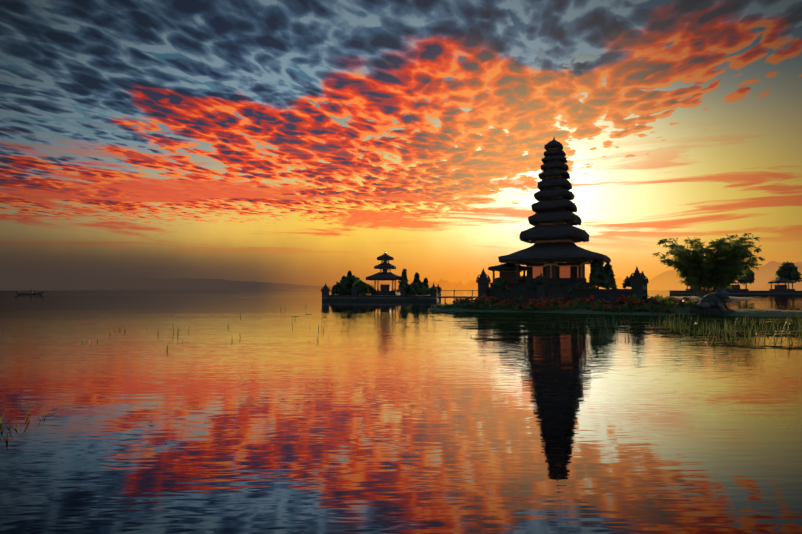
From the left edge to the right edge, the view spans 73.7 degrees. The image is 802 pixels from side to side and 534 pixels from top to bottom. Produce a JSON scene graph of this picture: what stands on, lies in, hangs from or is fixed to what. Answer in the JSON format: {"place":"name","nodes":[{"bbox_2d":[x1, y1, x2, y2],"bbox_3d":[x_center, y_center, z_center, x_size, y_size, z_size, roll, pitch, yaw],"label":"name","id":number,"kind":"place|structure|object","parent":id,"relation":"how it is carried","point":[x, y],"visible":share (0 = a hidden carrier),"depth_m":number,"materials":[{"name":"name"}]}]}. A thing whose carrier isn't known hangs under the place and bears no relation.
{"place":"outdoors","nodes":[
{"label":"outdoors","id":0,"kind":"place"},
{"bbox_2d":[0,290,801,533],"bbox_3d":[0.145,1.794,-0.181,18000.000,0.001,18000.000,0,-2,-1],"label":"lake water","id":1,"kind":"structure","parent":0,"point":[370,420],"depth_m":7.24,"materials":[{"name":"orange liquid"}]},
{"bbox_2d":[15,289,43,294],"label":"boat","id":2,"kind":"object","parent":1,"relation":"on","point":[30,293],"visible":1,"depth_m":137.85,"materials":[{"name":"brown wood"}]},
{"bbox_2d":[321,283,441,301],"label":"stone wall","id":3,"kind":"structure","parent":1,"relation":"in","point":[432,296],"depth_m":70.38,"materials":[{"name":"stone"}]},
{"bbox_2d":[366,250,400,294],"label":"pagoda","id":4,"kind":"object","parent":3,"relation":"on","point":[385,274],"visible":0.94,"depth_m":74.67,"materials":[{"name":"stone"}]},
{"bbox_2d":[330,269,440,297],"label":"conifer trees","id":5,"kind":"object","parent":3,"relation":"on","point":[348,283],"visible":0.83,"depth_m":73.69,"materials":[{"name":"green plant"}]},
{"bbox_2d":[0,305,801,439],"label":"water plants","id":6,"kind":"object","parent":1,"relation":"on","point":[672,324],"visible":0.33,"depth_m":23.16,"materials":[{"name":"plant"}]},
{"bbox_2d":[437,290,477,300],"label":"wooden footbridge with railings","id":7,"kind":"object","parent":1,"relation":"in","point":[454,297],"visible":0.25,"depth_m":70.33,"materials":[{"name":"brown wood"}]},
{"bbox_2d":[455,312,801,352],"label":"water weed mat","id":8,"kind":"object","parent":1,"relation":"on","point":[540,326],"visible":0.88,"depth_m":25.30,"materials":[{"name":"plant"}]},
{"bbox_2d":[669,276,801,294],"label":"pavilions","id":9,"kind":"object","parent":1,"relation":"in","point":[777,290],"visible":0.46,"depth_m":125.38,"materials":[{"name":"stone"}]},
{"bbox_2d":[739,261,801,288],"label":"bank trees","id":10,"kind":"object","parent":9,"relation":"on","point":[788,270],"visible":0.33,"depth_m":131.08,"materials":[{"name":"green plant"}]},
{"bbox_2d":[0,230,801,290],"bbox_3d":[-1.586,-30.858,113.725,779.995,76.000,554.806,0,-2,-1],"label":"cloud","id":11,"kind":"structure","parent":0,"point":[35,261],"depth_m":354.45,"materials":[{"name":"orange"}]},
{"bbox_2d":[0,0,801,267],"label":"sky","id":12,"kind":"structure","parent":0,"point":[328,131],"materials":[{"name":"orange"}]},
{"bbox_2d":[428,307,801,316],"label":"shoreline","id":13,"kind":"structure","parent":0,"point":[756,313],"depth_m":36.06,"materials":[{"name":"green plant"}]},
{"bbox_2d":[476,266,648,302],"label":"temple wall","id":14,"kind":"structure","parent":13,"relation":"on","point":[638,280],"depth_m":40.68,"materials":[{"name":"stone"}]},
{"bbox_2d":[488,137,610,288],"bbox_3d":[12.920,-4.814,47.161,9.970,13.440,8.699,-1,-2,26],"label":"pagoda","id":15,"kind":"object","parent":14,"relation":"on","point":[556,256],"visible":1,"depth_m":45.26,"materials":[{"name":"stone"}]},
{"bbox_2d":[431,259,698,312],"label":"shrubs","id":16,"kind":"object","parent":13,"relation":"on","point":[601,275],"visible":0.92,"depth_m":39.57,"materials":[{"name":"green plant"}]},
{"bbox_2d":[653,233,764,299],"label":"bamboo tree clump","id":17,"kind":"object","parent":13,"relation":"on","point":[699,266],"visible":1,"depth_m":81.80,"materials":[{"name":"green plant"}]},
{"bbox_2d":[690,289,735,315],"bbox_3d":[20.455,2.279,35.147,1.700,1.683,2.100,2,-3,-36],"label":"frog statue","id":18,"kind":"object","parent":13,"relation":"on","point":[709,303],"visible":1,"depth_m":34.66,"materials":[{"name":"stone"}]},
{"bbox_2d":[750,261,801,271],"bbox_3d":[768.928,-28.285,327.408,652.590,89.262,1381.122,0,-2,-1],"label":"hills","id":19,"kind":"structure","parent":0,"point":[773,266],"depth_m":903.83,"materials":[{"name":"orange"}]},
{"bbox_2d":[797,264,801,275],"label":"hills","id":20,"kind":"structure","parent":0,"point":[799,268],"depth_m":336.74,"materials":[{"name":"orange"}]}
]}

